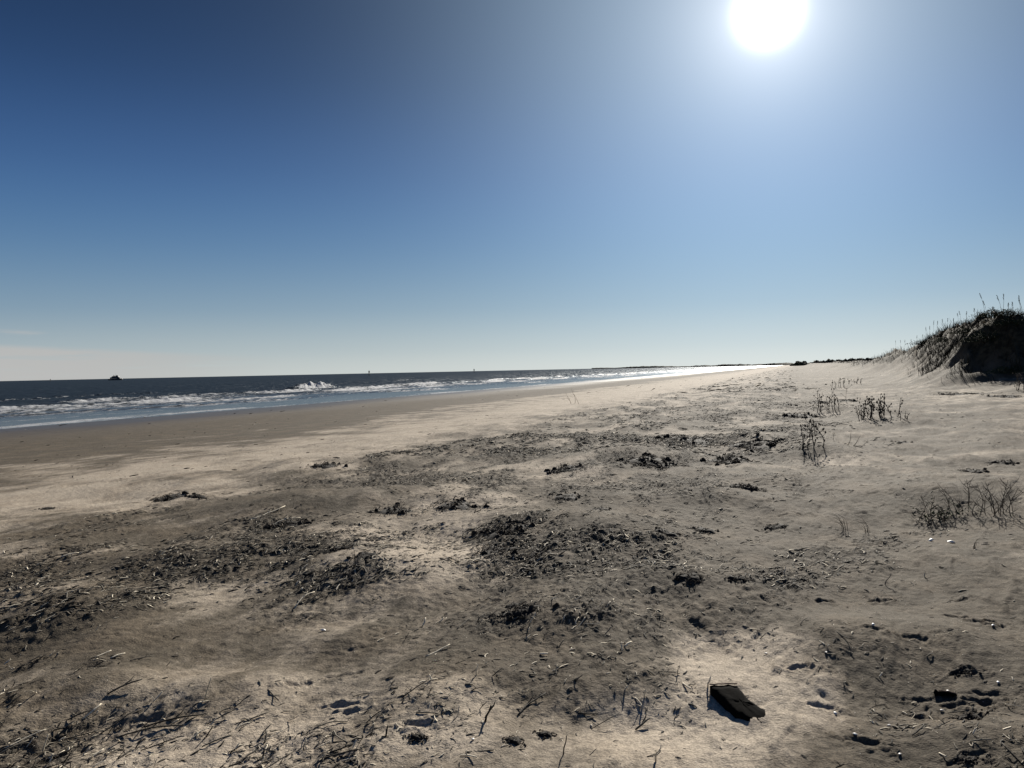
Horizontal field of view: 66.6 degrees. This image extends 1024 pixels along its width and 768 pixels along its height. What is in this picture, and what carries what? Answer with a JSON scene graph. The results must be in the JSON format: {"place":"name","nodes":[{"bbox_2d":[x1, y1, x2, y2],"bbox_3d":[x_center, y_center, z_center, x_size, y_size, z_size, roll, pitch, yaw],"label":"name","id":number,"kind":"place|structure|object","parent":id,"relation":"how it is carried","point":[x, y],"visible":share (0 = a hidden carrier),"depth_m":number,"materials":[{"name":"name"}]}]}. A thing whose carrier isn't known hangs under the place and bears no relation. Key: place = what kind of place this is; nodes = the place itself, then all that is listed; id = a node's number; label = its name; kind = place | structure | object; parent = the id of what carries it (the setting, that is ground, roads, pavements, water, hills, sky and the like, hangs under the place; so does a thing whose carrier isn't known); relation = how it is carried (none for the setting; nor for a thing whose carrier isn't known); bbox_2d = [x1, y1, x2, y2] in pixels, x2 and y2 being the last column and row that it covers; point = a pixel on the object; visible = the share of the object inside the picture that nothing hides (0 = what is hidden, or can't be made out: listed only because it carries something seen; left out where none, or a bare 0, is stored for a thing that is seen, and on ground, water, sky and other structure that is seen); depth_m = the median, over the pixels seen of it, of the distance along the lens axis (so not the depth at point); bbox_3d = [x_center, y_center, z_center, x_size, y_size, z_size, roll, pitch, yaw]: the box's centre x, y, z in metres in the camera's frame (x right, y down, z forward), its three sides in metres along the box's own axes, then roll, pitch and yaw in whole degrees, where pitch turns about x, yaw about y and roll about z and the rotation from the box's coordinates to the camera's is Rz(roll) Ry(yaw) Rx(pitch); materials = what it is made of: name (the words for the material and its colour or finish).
{"place":"outdoors","nodes":[
{"label":"outdoors","id":0,"kind":"place"},
{"bbox_2d":[36,506,54,509],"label":"wrack clump","id":1,"kind":"object","parent":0,"point":[47,508],"visible":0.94,"depth_m":10.40,"materials":[{"name":"plant"}]},
{"bbox_2d":[0,365,778,428],"bbox_3d":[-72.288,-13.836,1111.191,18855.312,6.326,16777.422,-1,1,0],"label":"sea","id":2,"kind":"structure","parent":0,"point":[30,403],"depth_m":140.52,"materials":[{"name":"liquid"}]},
{"bbox_2d":[108,375,122,379],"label":"ship","id":3,"kind":"object","parent":2,"relation":"on","point":[116,377],"visible":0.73,"depth_m":1147.82,"materials":[{"name":"paint"}]},
{"bbox_2d":[0,314,1023,767],"bbox_3d":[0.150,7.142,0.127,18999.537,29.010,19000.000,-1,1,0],"label":"ground","id":4,"kind":"structure","parent":0,"point":[214,642],"depth_m":5.87,"materials":[{"name":"beige sand"}]},
{"bbox_2d":[0,739,28,753],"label":"reed stalk","id":5,"kind":"object","parent":4,"relation":"on","point":[13,746],"visible":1,"depth_m":3.47,"materials":[{"name":"beige plant"}]},
{"bbox_2d":[5,729,45,747],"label":"reed stalk","id":6,"kind":"object","parent":4,"relation":"on","point":[24,738],"visible":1,"depth_m":3.57,"materials":[{"name":"beige plant"}]},
{"bbox_2d":[56,730,96,740],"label":"reed stalk","id":7,"kind":"object","parent":4,"relation":"on","point":[77,735],"visible":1,"depth_m":3.67,"materials":[{"name":"brown plant"}]},
{"bbox_2d":[67,710,88,720],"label":"reed stalk","id":8,"kind":"object","parent":4,"relation":"on","point":[77,715],"visible":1,"depth_m":3.80,"materials":[{"name":"brown plant"}]},
{"bbox_2d":[82,703,101,718],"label":"reed stalk","id":9,"kind":"object","parent":4,"relation":"on","point":[92,711],"visible":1,"depth_m":3.83,"materials":[{"name":"beige plant"}]},
{"bbox_2d":[100,711,132,733],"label":"reed stalk","id":10,"kind":"object","parent":4,"relation":"on","point":[116,722],"visible":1,"depth_m":3.77,"materials":[{"name":"brown plant"}]},
{"bbox_2d":[107,675,141,694],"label":"reed stalk","id":11,"kind":"object","parent":4,"relation":"on","point":[126,683],"visible":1,"depth_m":4.05,"materials":[{"name":"brown plant"}]},
{"bbox_2d":[115,715,183,737],"bbox_3d":[-1.712,1.629,3.715,0.312,0.059,0.087,-1,1,-7],"label":"reed stalk","id":12,"kind":"object","parent":4,"relation":"on","point":[153,726],"visible":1,"depth_m":3.69,"materials":[{"name":"brown plant"}]},
{"bbox_2d":[141,736,180,750],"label":"reed stalk","id":13,"kind":"object","parent":4,"relation":"on","point":[160,743],"visible":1,"depth_m":3.51,"materials":[{"name":"brown plant"}]},
{"bbox_2d":[135,490,197,502],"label":"wrack clump","id":14,"kind":"object","parent":4,"relation":"on","point":[172,496],"visible":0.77,"depth_m":11.07,"materials":[{"name":"brown plant"}]},
{"bbox_2d":[144,708,203,727],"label":"reed stalk","id":15,"kind":"object","parent":4,"relation":"on","point":[176,717],"visible":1,"depth_m":3.75,"materials":[{"name":"brown plant"}]},
{"bbox_2d":[183,492,214,498],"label":"wrack clump","id":16,"kind":"object","parent":4,"relation":"on","point":[199,496],"visible":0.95,"depth_m":10.92,"materials":[{"name":"brown plant"}]},
{"bbox_2d":[202,734,231,746],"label":"reed stalk","id":17,"kind":"object","parent":4,"relation":"on","point":[216,740],"visible":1,"depth_m":3.50,"materials":[{"name":"brown plant"}]},
{"bbox_2d":[266,752,291,767],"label":"reed stalk","id":18,"kind":"object","parent":4,"relation":"on","point":[279,760],"visible":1,"depth_m":3.29,"materials":[{"name":"beige plant"}]},
{"bbox_2d":[253,515,318,529],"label":"wrack clump","id":19,"kind":"object","parent":4,"relation":"on","point":[286,523],"visible":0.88,"depth_m":8.55,"materials":[{"name":"black plant"}]},
{"bbox_2d":[294,591,314,608],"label":"reed stalk","id":20,"kind":"object","parent":4,"relation":"on","point":[302,597],"visible":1,"depth_m":5.63,"materials":[{"name":"beige plant"}]},
{"bbox_2d":[306,586,329,603],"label":"reed stalk","id":21,"kind":"object","parent":4,"relation":"on","point":[317,594],"visible":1,"depth_m":5.69,"materials":[{"name":"brown plant"}]},
{"bbox_2d":[299,461,348,469],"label":"wrack clump","id":22,"kind":"object","parent":4,"relation":"on","point":[327,464],"visible":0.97,"depth_m":13.76,"materials":[{"name":"plant"}]},
{"bbox_2d":[314,721,347,728],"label":"reed stalk","id":23,"kind":"object","parent":4,"relation":"on","point":[329,722],"visible":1,"depth_m":3.64,"materials":[{"name":"brown plant"}]},
{"bbox_2d":[330,729,346,741],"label":"reed stalk","id":24,"kind":"object","parent":4,"relation":"on","point":[334,733],"visible":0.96,"depth_m":3.50,"materials":[{"name":"beige plant"}]},
{"bbox_2d":[324,749,357,758],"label":"reed stalk","id":25,"kind":"object","parent":4,"relation":"on","point":[340,753],"visible":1,"depth_m":3.31,"materials":[{"name":"plant"}]},
{"bbox_2d":[331,740,353,751],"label":"reed stalk","id":26,"kind":"object","parent":4,"relation":"on","point":[345,746],"visible":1,"depth_m":3.37,"materials":[{"name":"brown plant"}]},
{"bbox_2d":[326,544,366,553],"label":"wrack clump","id":27,"kind":"object","parent":4,"relation":"on","point":[345,547],"visible":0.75,"depth_m":6.85,"materials":[{"name":"brown plant"}]},
{"bbox_2d":[346,548,385,563],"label":"wrack clump","id":28,"kind":"object","parent":4,"relation":"on","point":[364,555],"visible":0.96,"depth_m":6.45,"materials":[{"name":"brown plant"}]},
{"bbox_2d":[359,501,420,517],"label":"wrack clump","id":29,"kind":"object","parent":4,"relation":"on","point":[393,510],"visible":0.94,"depth_m":9.23,"materials":[{"name":"brown plant"}]},
{"bbox_2d":[402,680,426,697],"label":"reed stalk","id":30,"kind":"object","parent":4,"relation":"on","point":[413,688],"visible":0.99,"depth_m":3.87,"materials":[{"name":"brown plant"}]},
{"bbox_2d":[405,731,431,743],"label":"wrack clump","id":31,"kind":"object","parent":4,"relation":"on","point":[416,737],"visible":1,"depth_m":3.42,"materials":[{"name":"black plant"}]},
{"bbox_2d":[426,644,449,655],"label":"reed stalk","id":32,"kind":"object","parent":4,"relation":"on","point":[438,650],"visible":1,"depth_m":4.44,"materials":[{"name":"beige plant"}]},
{"bbox_2d":[430,494,488,512],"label":"wrack clump","id":33,"kind":"object","parent":4,"relation":"on","point":[461,503],"visible":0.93,"depth_m":9.43,"materials":[{"name":"plant"}]},
{"bbox_2d":[460,750,476,757],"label":"reed stalk","id":34,"kind":"object","parent":4,"relation":"on","point":[466,754],"visible":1,"depth_m":3.25,"materials":[{"name":"beige plant"}]},
{"bbox_2d":[465,749,493,752],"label":"reed stalk","id":35,"kind":"object","parent":4,"relation":"on","point":[481,751],"visible":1,"depth_m":3.30,"materials":[{"name":"plant"}]},
{"bbox_2d":[484,699,495,721],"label":"reed stalk","id":36,"kind":"object","parent":4,"relation":"on","point":[490,709],"visible":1,"depth_m":3.57,"materials":[{"name":"brown plant"}]},
{"bbox_2d":[472,538,535,555],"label":"wrack clump","id":37,"kind":"object","parent":4,"relation":"on","point":[491,549],"visible":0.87,"depth_m":6.88,"materials":[{"name":"brown plant"}]},
{"bbox_2d":[464,516,546,541],"bbox_3d":[-0.060,1.471,7.729,0.857,0.204,0.857,-1,1,0],"label":"wrack clump","id":38,"kind":"object","parent":4,"relation":"on","point":[499,530],"visible":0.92,"depth_m":7.73,"materials":[{"name":"black plant"}]},
{"bbox_2d":[0,370,1023,767],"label":"wrack litter","id":39,"kind":"object","parent":4,"relation":"on","point":[374,544],"visible":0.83,"depth_m":6.62,"materials":[{"name":"brown plant"}]},
{"bbox_2d":[502,601,521,608],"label":"wrack clump","id":40,"kind":"object","parent":4,"relation":"on","point":[508,606],"visible":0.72,"depth_m":5.25,"materials":[{"name":"brown plant"}]},
{"bbox_2d":[502,735,526,746],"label":"wrack clump","id":41,"kind":"object","parent":4,"relation":"on","point":[516,740],"visible":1,"depth_m":3.40,"materials":[{"name":"plant"}]},
{"bbox_2d":[484,599,559,623],"bbox_3d":[0.044,1.463,5.031,0.482,0.120,0.315,-2,1,-23],"label":"wrack clump","id":42,"kind":"object","parent":4,"relation":"on","point":[524,610],"visible":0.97,"depth_m":4.98,"materials":[{"name":"black plant"}]},
{"bbox_2d":[517,692,545,715],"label":"reed stalk","id":43,"kind":"object","parent":4,"relation":"on","point":[526,705],"visible":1,"depth_m":3.81,"materials":[{"name":"brown plant"}]},
{"bbox_2d":[532,729,556,739],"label":"wrack clump","id":44,"kind":"object","parent":4,"relation":"on","point":[545,733],"visible":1,"depth_m":3.50,"materials":[{"name":"black plant"}]},
{"bbox_2d":[544,463,592,474],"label":"wrack clump","id":45,"kind":"object","parent":4,"relation":"on","point":[566,468],"visible":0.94,"depth_m":12.62,"materials":[{"name":"brown plant"}]},
{"bbox_2d":[548,490,589,503],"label":"wrack clump","id":46,"kind":"object","parent":4,"relation":"on","point":[569,497],"visible":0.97,"depth_m":9.78,"materials":[{"name":"grey plant"}]},
{"bbox_2d":[593,505,614,510],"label":"wrack clump","id":47,"kind":"object","parent":4,"relation":"on","point":[600,508],"visible":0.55,"depth_m":8.93,"materials":[{"name":"grey plant"}]},
{"bbox_2d":[635,711,649,729],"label":"reed stalk","id":48,"kind":"object","parent":4,"relation":"on","point":[642,723],"visible":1,"depth_m":3.69,"materials":[{"name":"brown plant"}]},
{"bbox_2d":[615,450,688,470],"bbox_3d":[2.391,1.335,13.319,1.305,0.266,1.568,-1,1,14],"label":"wrack clump","id":49,"kind":"object","parent":4,"relation":"on","point":[648,459],"visible":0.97,"depth_m":13.23,"materials":[{"name":"brown plant"}]},
{"bbox_2d":[646,526,687,539],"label":"wrack clump","id":50,"kind":"object","parent":4,"relation":"on","point":[665,532],"visible":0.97,"depth_m":7.25,"materials":[{"name":"brown plant"}]},
{"bbox_2d":[666,569,709,586],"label":"wrack clump","id":51,"kind":"object","parent":4,"relation":"on","point":[694,577],"visible":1,"depth_m":5.72,"materials":[{"name":"plant"}]},
{"bbox_2d":[592,362,793,368],"bbox_3d":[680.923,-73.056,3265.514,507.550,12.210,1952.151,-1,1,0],"label":"distant shore","id":52,"kind":"structure","parent":4,"relation":"on","point":[771,364],"depth_m":3052.88,"materials":[{"name":"beige sand"}]},
{"bbox_2d":[655,434,738,446],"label":"wrack clump","id":53,"kind":"object","parent":4,"relation":"on","point":[698,440],"visible":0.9,"depth_m":17.01,"materials":[{"name":"brown plant"}]},
{"bbox_2d":[688,526,719,534],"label":"wrack clump","id":54,"kind":"object","parent":4,"relation":"on","point":[703,529],"visible":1,"depth_m":7.69,"materials":[{"name":"grey plant"}]},
{"bbox_2d":[700,453,772,465],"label":"wrack clump","id":55,"kind":"object","parent":4,"relation":"on","point":[730,459],"visible":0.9,"depth_m":13.70,"materials":[{"name":"brown plant"}]},
{"bbox_2d":[709,683,765,722],"bbox_3d":[1.125,1.578,3.834,0.152,0.094,0.361,-1,1,-15],"label":"bark chunk","id":56,"kind":"object","parent":4,"relation":"on","point":[735,702],"visible":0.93,"depth_m":3.83,"materials":[{"name":"brown wood"}]},
{"bbox_2d":[724,574,755,582],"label":"wrack clump","id":57,"kind":"object","parent":4,"relation":"on","point":[731,577],"visible":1,"depth_m":5.77,"materials":[{"name":"brown plant"}]},
{"bbox_2d":[717,483,766,491],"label":"wrack clump","id":58,"kind":"object","parent":4,"relation":"on","point":[750,487],"visible":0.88,"depth_m":10.06,"materials":[{"name":"plant"}]},
{"bbox_2d":[710,433,788,451],"bbox_3d":[4.896,1.207,15.895,1.613,0.305,1.842,-1,1,0],"label":"wrack clump","id":59,"kind":"object","parent":4,"relation":"on","point":[758,443],"visible":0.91,"depth_m":15.65,"materials":[{"name":"brown plant"}]},
{"bbox_2d":[754,523,788,532],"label":"wrack clump","id":60,"kind":"object","parent":4,"relation":"on","point":[774,526],"visible":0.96,"depth_m":8.07,"materials":[{"name":"grey plant"}]},
{"bbox_2d":[787,577,810,582],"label":"wrack clump","id":61,"kind":"object","parent":4,"relation":"on","point":[797,579],"visible":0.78,"depth_m":5.95,"materials":[{"name":"plant"}]},
{"bbox_2d":[772,412,828,418],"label":"wrack clump","id":62,"kind":"object","parent":4,"relation":"on","point":[797,415],"visible":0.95,"depth_m":24.51,"materials":[{"name":"brown plant"}]},
{"bbox_2d":[800,414,825,447],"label":"dried weed","id":63,"kind":"object","parent":4,"relation":"on","point":[816,427],"visible":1,"depth_m":14.13,"materials":[{"name":"brown plant"}]},
{"bbox_2d":[805,400,832,404],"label":"wrack clump","id":64,"kind":"object","parent":4,"relation":"on","point":[815,401],"visible":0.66,"depth_m":32.72,"materials":[{"name":"brown plant"}]},
{"bbox_2d":[812,388,840,411],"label":"dried weed","id":65,"kind":"object","parent":4,"relation":"on","point":[830,400],"visible":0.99,"depth_m":25.35,"materials":[{"name":"brown plant"}]},
{"bbox_2d":[790,357,870,365],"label":"distant thicket","id":66,"kind":"object","parent":4,"relation":"on","point":[799,363],"visible":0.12,"depth_m":684.97,"materials":[{"name":"green plant"}]},
{"bbox_2d":[828,512,847,528],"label":"grass tuft","id":67,"kind":"object","parent":4,"relation":"on","point":[839,520],"visible":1,"depth_m":7.86,"materials":[{"name":"brown plant"}]},
{"bbox_2d":[836,399,856,401],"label":"wrack clump","id":68,"kind":"object","parent":4,"relation":"on","point":[850,400],"visible":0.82,"depth_m":32.49,"materials":[{"name":"brown plant"}]},
{"bbox_2d":[854,393,902,419],"bbox_3d":[10.167,0.639,21.673,1.061,0.776,0.842,-1,1,0],"label":"dried weed","id":69,"kind":"object","parent":4,"relation":"on","point":[871,405],"visible":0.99,"depth_m":21.61,"materials":[{"name":"brown plant"}]},
{"bbox_2d":[905,340,922,344],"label":"bush","id":70,"kind":"object","parent":4,"relation":"on","point":[914,343],"visible":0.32,"depth_m":69.00,"materials":[{"name":"green plant"}]},
{"bbox_2d":[821,307,1023,381],"bbox_3d":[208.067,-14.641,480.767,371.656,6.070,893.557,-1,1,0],"label":"dune grass","id":71,"kind":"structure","parent":4,"relation":"on","point":[947,352],"depth_m":49.07,"materials":[{"name":"green plant"}]},
{"bbox_2d":[927,336,946,342],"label":"bush","id":72,"kind":"object","parent":4,"relation":"on","point":[941,339],"visible":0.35,"depth_m":54.21,"materials":[{"name":"green plant"}]},
{"bbox_2d":[907,493,980,523],"bbox_3d":[4.427,1.269,7.999,0.844,0.352,0.481,-1,1,0],"label":"dune shrub","id":73,"kind":"object","parent":4,"relation":"on","point":[941,514],"visible":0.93,"depth_m":7.96,"materials":[{"name":"brown plant"}]},
{"bbox_2d":[933,689,956,696],"bbox_3d":[2.213,1.581,3.967,0.144,0.069,0.098,-1,1,28],"label":"bark chunk","id":74,"kind":"object","parent":4,"relation":"on","point":[936,692],"visible":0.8,"depth_m":3.95,"materials":[{"name":"black wood"}]},
{"bbox_2d":[947,326,975,334],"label":"bush","id":75,"kind":"object","parent":4,"relation":"on","point":[963,332],"visible":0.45,"depth_m":45.66,"materials":[{"name":"green plant"}]},
{"bbox_2d":[938,475,987,508],"bbox_3d":[4.724,1.145,8.170,0.491,0.385,0.209,0,1,40],"label":"dune shrub","id":76,"kind":"object","parent":4,"relation":"on","point":[965,492],"visible":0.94,"depth_m":8.13,"materials":[{"name":"brown plant"}]},
{"bbox_2d":[941,709,989,719],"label":"wrack clump","id":77,"kind":"object","parent":4,"relation":"on","point":[970,716],"visible":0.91,"depth_m":3.65,"materials":[{"name":"black plant"}]},
{"bbox_2d":[949,664,981,677],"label":"wrack clump","id":78,"kind":"object","parent":4,"relation":"on","point":[961,669],"visible":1,"depth_m":4.14,"materials":[{"name":"black plant"}]},
{"bbox_2d":[930,392,1001,394],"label":"wrack clump","id":79,"kind":"object","parent":4,"relation":"on","point":[957,393],"visible":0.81,"depth_m":33.89,"materials":[{"name":"brown plant"}]},
{"bbox_2d":[953,750,984,765],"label":"wrack clump","id":80,"kind":"object","parent":4,"relation":"on","point":[970,760],"visible":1,"depth_m":3.21,"materials":[{"name":"plant"}]},
{"bbox_2d":[955,329,1003,343],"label":"bush","id":81,"kind":"object","parent":4,"relation":"on","point":[982,337],"visible":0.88,"depth_m":42.63,"materials":[{"name":"green plant"}]},
{"bbox_2d":[958,467,1001,472],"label":"wrack clump","id":82,"kind":"object","parent":4,"relation":"on","point":[975,470],"visible":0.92,"depth_m":11.34,"materials":[{"name":"plant"}]},
{"bbox_2d":[970,737,991,741],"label":"reed stalk","id":83,"kind":"object","parent":4,"relation":"on","point":[980,739],"visible":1,"depth_m":3.30,"materials":[{"name":"brown plant"}]},
{"bbox_2d":[969,307,1023,317],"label":"bush","id":84,"kind":"object","parent":4,"relation":"on","point":[997,314],"visible":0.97,"depth_m":42.56,"materials":[{"name":"green plant"}]},
{"bbox_2d":[971,476,1023,516],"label":"dune shrub","id":85,"kind":"object","parent":4,"relation":"on","point":[991,502],"visible":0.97,"depth_m":7.82,"materials":[{"name":"brown plant"}]},
{"bbox_2d":[979,393,1021,397],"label":"wrack clump","id":86,"kind":"object","parent":4,"relation":"on","point":[1005,396],"visible":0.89,"depth_m":30.13,"materials":[{"name":"plant"}]},
{"bbox_2d":[984,317,1022,325],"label":"bush","id":87,"kind":"object","parent":4,"relation":"on","point":[1014,321],"visible":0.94,"depth_m":41.70,"materials":[{"name":"green plant"}]},
{"bbox_2d":[989,459,1020,464],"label":"wrack clump","id":88,"kind":"object","parent":4,"relation":"on","point":[1006,462],"visible":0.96,"depth_m":11.99,"materials":[{"name":"plant"}]},
{"bbox_2d":[1002,742,1023,766],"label":"reed stalk","id":89,"kind":"object","parent":4,"relation":"on","point":[1014,756],"visible":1,"depth_m":3.17,"materials":[{"name":"plant"}]},
{"bbox_2d":[1012,372,1023,390],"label":"dried weed","id":90,"kind":"object","parent":4,"relation":"on","point":[1018,382],"visible":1,"depth_m":32.82,"materials":[{"name":"brown plant"}]},
{"bbox_2d":[0,0,1023,380],"label":"sky","id":91,"kind":"structure","parent":0,"point":[189,188],"materials":[{"name":"blue"}]}
]}

